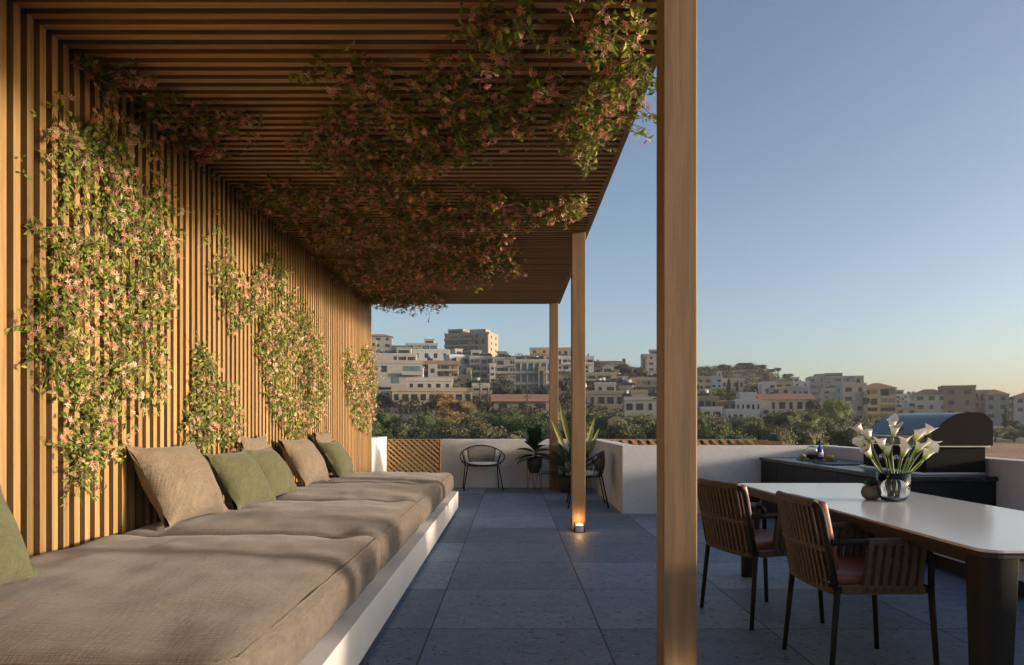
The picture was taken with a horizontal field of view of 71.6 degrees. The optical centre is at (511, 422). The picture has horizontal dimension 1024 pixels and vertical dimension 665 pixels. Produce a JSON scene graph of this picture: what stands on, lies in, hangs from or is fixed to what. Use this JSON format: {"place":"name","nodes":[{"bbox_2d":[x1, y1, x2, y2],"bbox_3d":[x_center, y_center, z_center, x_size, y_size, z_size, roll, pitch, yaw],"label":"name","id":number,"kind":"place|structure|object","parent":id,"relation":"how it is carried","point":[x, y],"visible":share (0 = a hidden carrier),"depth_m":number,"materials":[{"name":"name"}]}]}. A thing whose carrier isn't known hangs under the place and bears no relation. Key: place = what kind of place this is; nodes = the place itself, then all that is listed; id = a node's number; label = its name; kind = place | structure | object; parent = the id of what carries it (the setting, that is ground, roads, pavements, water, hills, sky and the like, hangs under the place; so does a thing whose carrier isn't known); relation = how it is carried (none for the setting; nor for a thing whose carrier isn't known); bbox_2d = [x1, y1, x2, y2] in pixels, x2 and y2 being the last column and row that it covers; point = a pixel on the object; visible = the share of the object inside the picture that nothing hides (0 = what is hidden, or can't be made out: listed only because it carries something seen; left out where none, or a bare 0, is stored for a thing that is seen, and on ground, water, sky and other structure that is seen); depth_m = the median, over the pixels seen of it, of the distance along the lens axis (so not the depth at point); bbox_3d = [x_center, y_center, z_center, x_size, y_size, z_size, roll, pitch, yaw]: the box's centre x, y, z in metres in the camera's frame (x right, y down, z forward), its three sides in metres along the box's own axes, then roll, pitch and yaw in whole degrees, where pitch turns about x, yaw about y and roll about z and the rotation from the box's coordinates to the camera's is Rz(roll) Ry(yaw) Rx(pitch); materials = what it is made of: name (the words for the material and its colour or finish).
{"place":"outdoors","nodes":[
{"label":"outdoors","id":0,"kind":"place"},
{"bbox_2d":[371,437,386,471],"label":"wall","id":1,"kind":"structure","parent":0,"point":[378,454],"depth_m":13.38,"materials":[{"name":"paint"}]},
{"bbox_2d":[359,488,1023,664],"bbox_3d":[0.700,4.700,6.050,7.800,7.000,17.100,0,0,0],"label":"terrace floor","id":2,"kind":"structure","parent":0,"point":[517,576],"depth_m":4.62,"materials":[{"name":"tile"}]},
{"bbox_2d":[0,0,696,664],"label":"pergola","id":3,"kind":"object","parent":2,"relation":"on","point":[248,56],"visible":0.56,"depth_m":4.26,"materials":[{"name":"brown wood"}]},
{"bbox_2d":[3,91,194,506],"bbox_3d":[-2.389,-0.759,4.384,0.302,2.484,1.790,0,0,0],"label":"climbing vine","id":4,"kind":"object","parent":3,"relation":"attached to","point":[52,308],"visible":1,"depth_m":4.25,"materials":[{"name":"green plant"}]},
{"bbox_2d":[69,51,264,195],"bbox_3d":[-2.160,-1.972,4.962,0.992,0.356,2.045,0,0,0],"label":"climbing vine","id":5,"kind":"object","parent":3,"relation":"attached to","point":[106,79],"visible":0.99,"depth_m":4.74,"materials":[{"name":"green plant"}]},
{"bbox_2d":[177,331,250,454],"bbox_3d":[-2.404,-0.132,5.916,0.261,1.130,1.277,0,0,0],"label":"climbing vine","id":6,"kind":"object","parent":3,"relation":"attached to","point":[194,422],"visible":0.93,"depth_m":5.72,"materials":[{"name":"green plant"}]},
{"bbox_2d":[200,208,331,441],"bbox_3d":[-2.410,-0.741,7.615,0.273,2.167,3.850,0,0,0],"label":"climbing vine","id":7,"kind":"object","parent":3,"relation":"attached to","point":[302,345],"visible":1,"depth_m":7.53,"materials":[{"name":"green plant"}]},
{"bbox_2d":[339,342,383,435],"bbox_3d":[-2.392,-0.570,11.547,0.313,1.637,2.573,0,0,0],"label":"climbing vine","id":8,"kind":"object","parent":3,"relation":"attached to","point":[356,398],"visible":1,"depth_m":11.56,"materials":[{"name":"green plant"}]},
{"bbox_2d":[234,173,590,264],"bbox_3d":[-0.892,-1.984,7.356,3.318,0.342,2.938,0,0,0],"label":"climbing vine","id":9,"kind":"object","parent":3,"relation":"attached to","point":[498,204],"visible":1,"depth_m":6.88,"materials":[{"name":"green plant"}]},
{"bbox_2d":[317,248,529,322],"bbox_3d":[-1.158,-1.961,10.643,2.836,0.411,4.338,0,0,0],"label":"climbing vine","id":10,"kind":"object","parent":3,"relation":"attached to","point":[386,301],"visible":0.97,"depth_m":9.65,"materials":[{"name":"green plant"}]},
{"bbox_2d":[283,0,656,188],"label":"climbing vine","id":11,"kind":"object","parent":3,"relation":"attached to","point":[584,131],"visible":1,"depth_m":4.42,"materials":[{"name":"green plant"}]},
{"bbox_2d":[298,491,457,664],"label":"built in bench","id":12,"kind":"object","parent":2,"relation":"on","point":[349,636],"visible":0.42,"depth_m":4.00,"materials":[{"name":"white concrete"}]},
{"bbox_2d":[0,534,380,664],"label":"seat cushion","id":13,"kind":"object","parent":12,"relation":"on","point":[276,599],"visible":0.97,"depth_m":2.71,"materials":[{"name":"beige fabric"}]},
{"bbox_2d":[0,485,37,583],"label":"pillow","id":14,"kind":"object","parent":13,"relation":"on","point":[16,564],"visible":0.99,"depth_m":2.84,"materials":[{"name":"green fabric"}]},
{"bbox_2d":[120,500,420,569],"bbox_3d":[-1.624,0.792,5.295,1.712,0.306,1.890,0,0,0],"label":"seat cushion","id":15,"kind":"object","parent":12,"relation":"on","point":[391,527],"visible":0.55,"depth_m":4.80,"materials":[{"name":"beige fabric"}]},
{"bbox_2d":[124,441,229,529],"bbox_3d":[-2.277,0.412,4.880,0.374,0.545,0.780,0,0,6],"label":"pillow","id":16,"kind":"object","parent":15,"relation":"on","point":[179,484],"visible":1,"depth_m":4.66,"materials":[{"name":"brown fabric"}]},
{"bbox_2d":[202,450,276,509],"bbox_3d":[-2.154,0.455,5.660,0.346,0.454,0.720,0,0,0],"label":"pillow","id":17,"kind":"object","parent":15,"relation":"on","point":[241,480],"visible":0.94,"depth_m":5.46,"materials":[{"name":"green fabric"}]},
{"bbox_2d":[276,482,440,524],"bbox_3d":[-1.624,0.795,7.115,1.712,0.300,1.810,0,0,0],"label":"seat cushion","id":18,"kind":"object","parent":12,"relation":"on","point":[426,498],"visible":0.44,"depth_m":6.69,"materials":[{"name":"beige fabric"}]},
{"bbox_2d":[237,434,269,450],"bbox_3d":[-2.351,0.394,6.620,0.240,0.572,0.680,0,0,0],"label":"pillow","id":19,"kind":"object","parent":18,"relation":"on","point":[260,443],"visible":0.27,"depth_m":6.46,"materials":[{"name":"brown fabric"}]},
{"bbox_2d":[237,446,297,496],"bbox_3d":[-2.188,0.452,6.420,0.336,0.462,0.694,0,0,0],"label":"pillow","id":20,"kind":"object","parent":18,"relation":"on","point":[274,466],"visible":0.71,"depth_m":6.29,"materials":[{"name":"green fabric"}]},
{"bbox_2d":[278,437,330,486],"bbox_3d":[-2.244,0.426,7.720,0.376,0.514,0.801,0,0,0],"label":"pillow","id":21,"kind":"object","parent":18,"relation":"on","point":[305,461],"visible":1,"depth_m":7.46,"materials":[{"name":"brown fabric"}]},
{"bbox_2d":[299,471,453,502],"bbox_3d":[-1.625,0.794,8.845,1.710,0.302,1.710,0,0,0],"label":"seat cushion","id":22,"kind":"object","parent":12,"relation":"on","point":[444,482],"visible":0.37,"depth_m":8.43,"materials":[{"name":"beige fabric"}]},
{"bbox_2d":[316,440,355,476],"bbox_3d":[-2.166,0.453,8.780,0.339,0.464,0.734,0,0,0],"label":"pillow","id":23,"kind":"object","parent":22,"relation":"on","point":[336,457],"visible":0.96,"depth_m":8.54,"materials":[{"name":"green fabric"}]},
{"bbox_2d":[387,439,440,472],"bbox_3d":[-1.950,0.769,14.167,1.060,0.862,0.042,0,0,0],"label":"lattice panel","id":24,"kind":"object","parent":2,"relation":"on","point":[414,455],"visible":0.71,"depth_m":14.15,"materials":[{"name":"brown wood"}]},
{"bbox_2d":[459,445,504,490],"bbox_3d":[-0.530,0.806,12.663,0.816,0.793,0.607,0,0,-7],"label":"wire armchair","id":25,"kind":"object","parent":2,"relation":"on","point":[478,463],"visible":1,"depth_m":12.82,"materials":[{"name":"black metal"}]},
{"bbox_2d":[441,439,590,487],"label":"wall","id":26,"kind":"structure","parent":2,"relation":"on","point":[514,474],"depth_m":13.00,"materials":[{"name":"concrete"}]},
{"bbox_2d":[514,424,551,489],"bbox_3d":[0.403,0.616,12.624,0.746,1.170,0.475,0,0,0],"label":"potted fig","id":27,"kind":"object","parent":2,"relation":"on","point":[534,438],"visible":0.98,"depth_m":12.55,"materials":[{"name":"green plant"}]},
{"bbox_2d":[533,457,570,492],"bbox_3d":[0.900,0.898,12.240,1.027,0.604,0.873,0,0,16],"label":"potted fern","id":28,"kind":"object","parent":2,"relation":"on","point":[563,481],"visible":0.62,"depth_m":12.09,"materials":[{"name":"green plant"}]},
{"bbox_2d":[552,401,598,485],"bbox_3d":[1.100,0.409,12.275,0.853,1.582,0.387,0,0,0],"label":"bird of paradise","id":29,"kind":"object","parent":2,"relation":"on","point":[563,455],"visible":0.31,"depth_m":12.30,"materials":[{"name":"plant"}]},
{"bbox_2d":[565,451,609,508],"bbox_3d":[1.073,0.806,10.220,0.607,0.793,0.816,0,0,3],"label":"wire armchair","id":30,"kind":"object","parent":2,"relation":"on","point":[598,463],"visible":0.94,"depth_m":10.02,"materials":[{"name":"black metal"}]},
{"bbox_2d":[591,439,834,513],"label":"wall","id":31,"kind":"structure","parent":2,"relation":"on","point":[629,474],"depth_m":9.31,"materials":[{"name":"paint"}]},
{"bbox_2d":[605,439,756,444],"bbox_3d":[3.105,0.757,13.167,2.850,0.885,0.042,0,0,0],"label":"lattice panel","id":32,"kind":"object","parent":31,"relation":"on","point":[706,441],"visible":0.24,"depth_m":13.15,"materials":[{"name":"brown wood"}]},
{"bbox_2d":[697,478,824,629],"bbox_3d":[1.506,0.778,4.412,0.595,0.846,0.548,0,0,-17],"label":"dining chair","id":33,"kind":"object","parent":2,"relation":"on","point":[732,515],"visible":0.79,"depth_m":4.25,"materials":[{"name":"wood"}]},
{"bbox_2d":[775,490,939,664],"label":"dining chair","id":34,"kind":"object","parent":2,"relation":"on","point":[815,558],"visible":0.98,"depth_m":3.28,"materials":[{"name":"wood"}]},
{"bbox_2d":[760,457,997,562],"bbox_3d":[3.658,0.823,7.625,0.835,0.754,3.350,0,0,0],"label":"outdoor kitchen","id":35,"kind":"object","parent":2,"relation":"on","point":[979,489],"visible":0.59,"depth_m":6.86,"materials":[{"name":"stone"}]},
{"bbox_2d":[761,461,776,510],"bbox_3d":[3.260,0.801,9.006,0.017,0.587,0.542,0,0,0],"label":"cabinet door","id":36,"kind":"structure","parent":35,"relation":"in","point":[768,469],"depth_m":9.01,"materials":[{"name":"wood"}]},
{"bbox_2d":[777,463,793,510],"bbox_3d":[3.260,0.801,8.457,0.017,0.587,0.542,0,0,0],"label":"cabinet door","id":37,"kind":"structure","parent":35,"relation":"in","point":[785,473],"depth_m":8.45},
{"bbox_2d":[794,466,814,482],"bbox_3d":[3.260,0.801,7.909,0.017,0.587,0.542,0,0,0],"label":"cabinet door","id":38,"kind":"structure","parent":35,"relation":"in","point":[801,474],"depth_m":7.93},
{"bbox_2d":[815,469,837,521],"bbox_3d":[3.260,0.801,7.361,0.017,0.587,0.542,0,0,0],"label":"cabinet door","id":39,"kind":"structure","parent":35,"relation":"in","point":[821,476],"depth_m":7.37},
{"bbox_2d":[838,473,865,533],"bbox_3d":[3.260,0.801,6.812,0.017,0.587,0.542,0,0,0],"label":"cabinet door","id":40,"kind":"structure","parent":35,"relation":"in","point":[842,478],"depth_m":6.85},
{"bbox_2d":[859,412,992,475],"bbox_3d":[3.786,0.186,6.600,0.612,0.539,1.120,0,0,0],"label":"barbecue grill","id":41,"kind":"object","parent":35,"relation":"on","point":[966,438],"visible":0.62,"depth_m":6.06,"materials":[{"name":"metal"}]},
{"bbox_2d":[739,483,1023,664],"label":"dining table","id":42,"kind":"object","parent":2,"relation":"on","point":[984,543],"visible":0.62,"depth_m":3.12,"materials":[{"name":"grey"}]},
{"bbox_2d":[861,478,879,499],"bbox_3d":[2.226,0.414,4.400,0.120,0.130,0.118,0,0,0],"label":"succulent pot","id":43,"kind":"object","parent":42,"relation":"on","point":[869,490],"visible":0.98,"depth_m":4.37,"materials":[{"name":"ceramic"}]},
{"bbox_2d":[876,471,910,501],"bbox_3d":[2.325,0.393,4.330,0.186,0.172,0.186,0,0,0],"label":"glass vase","id":44,"kind":"object","parent":42,"relation":"on","point":[894,487],"visible":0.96,"depth_m":4.26,"materials":[{"name":"clear"}]},
{"bbox_2d":[824,446,1023,510],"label":"wall","id":45,"kind":"structure","parent":2,"relation":"on","point":[1008,473],"depth_m":5.90,"materials":[{"name":"concrete"}]},
{"bbox_2d":[371,0,1023,396],"label":"sky","id":46,"kind":"structure","parent":0,"point":[860,163],"materials":[{"name":"blue"}]},
{"bbox_2d":[373,361,1023,472],"bbox_3d":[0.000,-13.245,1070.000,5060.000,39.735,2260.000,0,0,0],"label":"ground","id":47,"kind":"structure","parent":0,"point":[1020,440],"depth_m":179.78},
{"bbox_2d":[371,334,393,352],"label":"apartment building","id":48,"kind":"structure","parent":47,"relation":"on","point":[384,342],"depth_m":335.27,"materials":[{"name":"concrete"}]},
{"bbox_2d":[371,410,403,432],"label":"tree","id":49,"kind":"object","parent":47,"relation":"on","point":[386,419],"visible":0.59,"depth_m":83.83,"materials":[{"name":"green plant"}]},
{"bbox_2d":[371,353,422,399],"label":"apartment building","id":50,"kind":"structure","parent":47,"relation":"on","point":[393,373],"depth_m":172.13,"materials":[{"name":"beige concrete"}]},
{"bbox_2d":[377,347,417,359],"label":"apartment building","id":51,"kind":"structure","parent":47,"relation":"on","point":[403,353],"depth_m":235.64,"materials":[{"name":"beige concrete"}]},
{"bbox_2d":[387,421,438,440],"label":"tree","id":52,"kind":"object","parent":47,"relation":"on","point":[401,430],"visible":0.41,"depth_m":70.84,"materials":[{"name":"green plant"}]},
{"bbox_2d":[388,434,439,471],"bbox_3d":[-8.219,3.593,58.160,5.832,5.215,4.954,0,0,40],"label":"tree","id":53,"kind":"object","parent":47,"relation":"on","point":[422,460],"visible":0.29,"depth_m":56.94,"materials":[{"name":"green plant"}]},
{"bbox_2d":[405,339,438,352],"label":"apartment building","id":54,"kind":"structure","parent":47,"relation":"on","point":[429,343],"depth_m":335.09,"materials":[{"name":"white concrete"}]},
{"bbox_2d":[406,377,452,387],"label":"house","id":55,"kind":"structure","parent":47,"relation":"on","point":[416,382],"depth_m":159.95,"materials":[{"name":"beige concrete"}]},
{"bbox_2d":[412,348,449,360],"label":"house","id":56,"kind":"structure","parent":47,"relation":"on","point":[423,354],"depth_m":289.99,"materials":[{"name":"white concrete"}]},
{"bbox_2d":[391,387,472,405],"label":"house","id":57,"kind":"structure","parent":47,"relation":"on","point":[414,393],"depth_m":149.83,"materials":[{"name":"beige concrete"}]},
{"bbox_2d":[409,413,459,433],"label":"tree","id":58,"kind":"object","parent":47,"relation":"on","point":[427,420],"visible":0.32,"depth_m":73.28,"materials":[{"name":"green plant"}]},
{"bbox_2d":[419,391,457,412],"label":"tree","id":59,"kind":"object","parent":47,"relation":"on","point":[437,401],"visible":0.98,"depth_m":115.86,"materials":[{"name":"brown plant"}]},
{"bbox_2d":[423,361,459,384],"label":"apartment building","id":60,"kind":"structure","parent":47,"relation":"on","point":[441,369],"depth_m":228.00,"materials":[{"name":"concrete"}]},
{"bbox_2d":[419,418,471,456],"bbox_3d":[-4.793,2.928,59.738,5.271,6.552,6.368,0,0,23],"label":"tree","id":61,"kind":"object","parent":47,"relation":"on","point":[455,432],"visible":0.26,"depth_m":58.71,"materials":[{"name":"green plant"}]},
{"bbox_2d":[433,405,465,423],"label":"tree","id":62,"kind":"object","parent":47,"relation":"on","point":[447,414],"visible":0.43,"depth_m":86.11,"materials":[{"name":"brown plant"}]},
{"bbox_2d":[443,349,470,374],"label":"apartment building","id":63,"kind":"structure","parent":47,"relation":"on","point":[457,355],"depth_m":245.44,"materials":[{"name":"white concrete"}]},
{"bbox_2d":[452,398,476,415],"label":"tree","id":64,"kind":"object","parent":47,"relation":"on","point":[461,406],"visible":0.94,"depth_m":115.19,"materials":[{"name":"brown plant"}]},
{"bbox_2d":[446,412,493,430],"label":"tree","id":65,"kind":"object","parent":47,"relation":"on","point":[472,421],"visible":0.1,"depth_m":71.08,"materials":[{"name":"green plant"}]},
{"bbox_2d":[444,329,498,357],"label":"apartment building","id":66,"kind":"structure","parent":47,"relation":"on","point":[485,341],"depth_m":312.10,"materials":[{"name":"beige concrete"}]},
{"bbox_2d":[469,350,491,379],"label":"apartment building","id":67,"kind":"structure","parent":47,"relation":"on","point":[479,363],"depth_m":242.95,"materials":[{"name":"beige concrete"}]},
{"bbox_2d":[466,423,527,438],"bbox_3d":[-1.145,3.116,56.800,6.252,6.115,5.312,0,0,44],"label":"tree","id":68,"kind":"object","parent":47,"relation":"on","point":[486,432],"visible":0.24,"depth_m":56.08,"materials":[{"name":"green plant"}]},
{"bbox_2d":[496,351,515,380],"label":"apartment building","id":69,"kind":"structure","parent":47,"relation":"on","point":[505,365],"depth_m":239.98,"materials":[{"name":"beige concrete"}]},
{"bbox_2d":[491,415,526,435],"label":"tree","id":70,"kind":"object","parent":47,"relation":"on","point":[509,425],"visible":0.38,"depth_m":72.08,"materials":[{"name":"green plant"}]},
{"bbox_2d":[491,394,548,412],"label":"house","id":71,"kind":"structure","parent":47,"relation":"on","point":[514,400],"depth_m":132.04,"materials":[{"name":"stone"}]},
{"bbox_2d":[514,356,548,391],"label":"apartment building","id":72,"kind":"structure","parent":47,"relation":"on","point":[533,372],"depth_m":204.93,"materials":[{"name":"concrete"}]},
{"bbox_2d":[515,415,561,438],"bbox_3d":[1.985,2.807,60.264,5.022,6.820,5.945,0,0,-18],"label":"tree","id":73,"kind":"object","parent":47,"relation":"on","point":[533,423],"visible":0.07,"depth_m":60.74,"materials":[{"name":"green plant"}]},
{"bbox_2d":[558,356,593,372],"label":"apartment building","id":74,"kind":"structure","parent":47,"relation":"on","point":[564,362],"depth_m":269.68,"materials":[{"name":"beige concrete"}]},
{"bbox_2d":[371,353,829,425],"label":"hillside scrub","id":75,"kind":"object","parent":47,"relation":"on","point":[488,406],"visible":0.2,"depth_m":187.08,"materials":[{"name":"green plant"}]},
{"bbox_2d":[586,366,616,389],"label":"apartment building","id":76,"kind":"structure","parent":47,"relation":"on","point":[608,373],"depth_m":222.03,"materials":[{"name":"beige concrete"}]},
{"bbox_2d":[586,383,623,412],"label":"house","id":77,"kind":"structure","parent":47,"relation":"on","point":[612,399],"depth_m":164.89,"materials":[{"name":"stone"}]},
{"bbox_2d":[594,377,615,389],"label":"house","id":78,"kind":"structure","parent":47,"relation":"on","point":[600,383],"depth_m":205.02,"materials":[{"name":"beige concrete"}]},
{"bbox_2d":[587,407,646,442],"bbox_3d":[8.733,2.392,62.298,6.127,7.473,7.403,0,0,29],"label":"tree","id":79,"kind":"object","parent":47,"relation":"on","point":[614,427],"visible":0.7,"depth_m":60.62,"materials":[{"name":"green plant"}]},
{"bbox_2d":[622,390,656,418],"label":"house","id":80,"kind":"structure","parent":47,"relation":"on","point":[641,405],"depth_m":150.11,"materials":[{"name":"beige stone"}]},
{"bbox_2d":[628,419,656,444],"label":"tree","id":81,"kind":"object","parent":47,"relation":"on","point":[651,430],"visible":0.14,"depth_m":59.39,"materials":[{"name":"green plant"}]},
{"bbox_2d":[629,371,656,392],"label":"apartment building","id":82,"kind":"structure","parent":47,"relation":"on","point":[649,381],"depth_m":224.92,"materials":[{"name":"beige concrete"}]},
{"bbox_2d":[640,349,656,376],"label":"apartment building","id":83,"kind":"structure","parent":47,"relation":"on","point":[649,361],"depth_m":320.07,"materials":[{"name":"beige concrete"}]},
{"bbox_2d":[697,376,712,395],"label":"apartment building","id":84,"kind":"structure","parent":47,"relation":"on","point":[704,382],"depth_m":219.66,"materials":[{"name":"beige concrete"}]},
{"bbox_2d":[697,389,718,410],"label":"house","id":85,"kind":"structure","parent":47,"relation":"on","point":[705,398],"depth_m":179.99,"materials":[{"name":"stone"}]},
{"bbox_2d":[697,424,737,444],"bbox_3d":[16.922,3.186,59.606,5.125,6.022,6.033,0,0,-6],"label":"tree","id":86,"kind":"object","parent":47,"relation":"on","point":[703,433],"visible":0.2,"depth_m":59.43,"materials":[{"name":"green plant"}]},
{"bbox_2d":[705,412,735,435],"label":"tree","id":87,"kind":"object","parent":47,"relation":"on","point":[720,422],"visible":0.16,"depth_m":72.35,"materials":[{"name":"green plant"}]},
{"bbox_2d":[731,399,761,417],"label":"house","id":88,"kind":"structure","parent":47,"relation":"on","point":[754,405],"depth_m":175.85,"materials":[{"name":"white stone"}]},
{"bbox_2d":[727,415,765,434],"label":"tree","id":89,"kind":"object","parent":47,"relation":"on","point":[736,426],"visible":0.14,"depth_m":75.27,"materials":[{"name":"green plant"}]},
{"bbox_2d":[738,418,798,444],"bbox_3d":[20.913,2.953,58.445,5.747,6.552,4.854,0,0,43],"label":"tree","id":90,"kind":"object","parent":47,"relation":"on","point":[760,431],"visible":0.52,"depth_m":58.05,"materials":[{"name":"green plant"}]},
{"bbox_2d":[756,407,803,428],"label":"tree","id":91,"kind":"object","parent":47,"relation":"on","point":[772,419],"visible":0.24,"depth_m":76.01,"materials":[{"name":"green plant"}]},
{"bbox_2d":[756,394,814,413],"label":"house","id":92,"kind":"structure","parent":47,"relation":"on","point":[777,402],"depth_m":188.44,"materials":[{"name":"concrete"}]},
{"bbox_2d":[779,414,831,444],"bbox_3d":[27.118,2.643,65.716,5.798,6.902,7.005,0,0,3],"label":"tree","id":93,"kind":"object","parent":47,"relation":"on","point":[809,432],"visible":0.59,"depth_m":63.95,"materials":[{"name":"green plant"}]},
{"bbox_2d":[818,383,838,409],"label":"house","id":94,"kind":"structure","parent":47,"relation":"on","point":[824,393],"depth_m":280.84,"materials":[{"name":"beige concrete"}]},
{"bbox_2d":[805,373,863,400],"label":"apartment building","id":95,"kind":"structure","parent":47,"relation":"on","point":[817,382],"depth_m":432.28,"materials":[{"name":"white concrete"}]},
{"bbox_2d":[823,395,855,420],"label":"tree","id":96,"kind":"object","parent":47,"relation":"on","point":[833,408],"visible":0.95,"depth_m":169.72,"materials":[{"name":"green plant"}]},
{"bbox_2d":[818,420,867,446],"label":"tree","id":97,"kind":"object","parent":47,"relation":"on","point":[845,438],"visible":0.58,"depth_m":72.93,"materials":[{"name":"green plant"}]},
{"bbox_2d":[835,376,867,419],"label":"apartment building","id":98,"kind":"structure","parent":47,"relation":"on","point":[854,391],"depth_m":205.04,"materials":[{"name":"white stone"}]},
{"bbox_2d":[866,383,896,422],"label":"apartment building","id":99,"kind":"structure","parent":47,"relation":"on","point":[882,402],"depth_m":211.79,"materials":[{"name":"concrete"}]},
{"bbox_2d":[896,401,917,413],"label":"house","id":100,"kind":"structure","parent":47,"relation":"on","point":[910,407],"depth_m":250.41,"materials":[{"name":"white stone"}]},
{"bbox_2d":[908,389,942,412],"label":"apartment building","id":101,"kind":"structure","parent":47,"relation":"on","point":[930,400],"depth_m":255.40,"materials":[{"name":"concrete"}]},
{"bbox_2d":[938,385,975,412],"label":"apartment building","id":102,"kind":"structure","parent":47,"relation":"on","point":[958,398],"depth_m":252.09,"materials":[{"name":"beige stone"}]},
{"bbox_2d":[981,389,1009,425],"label":"apartment building","id":103,"kind":"structure","parent":47,"relation":"on","point":[994,403],"depth_m":250.28,"materials":[{"name":"concrete"}]},
{"bbox_2d":[1009,393,1023,425],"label":"apartment building","id":104,"kind":"structure","parent":47,"relation":"on","point":[1016,407],"depth_m":246.80,"materials":[{"name":"concrete"}]},
{"bbox_2d":[933,552,1023,596],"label":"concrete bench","id":105,"kind":"object","parent":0,"point":[950,564],"depth_m":5.59,"materials":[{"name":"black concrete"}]},
{"bbox_2d":[985,443,1023,458],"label":"ploughed field","id":106,"kind":"structure","parent":0,"point":[1003,450],"depth_m":144.78,"materials":[{"name":"red soil"}]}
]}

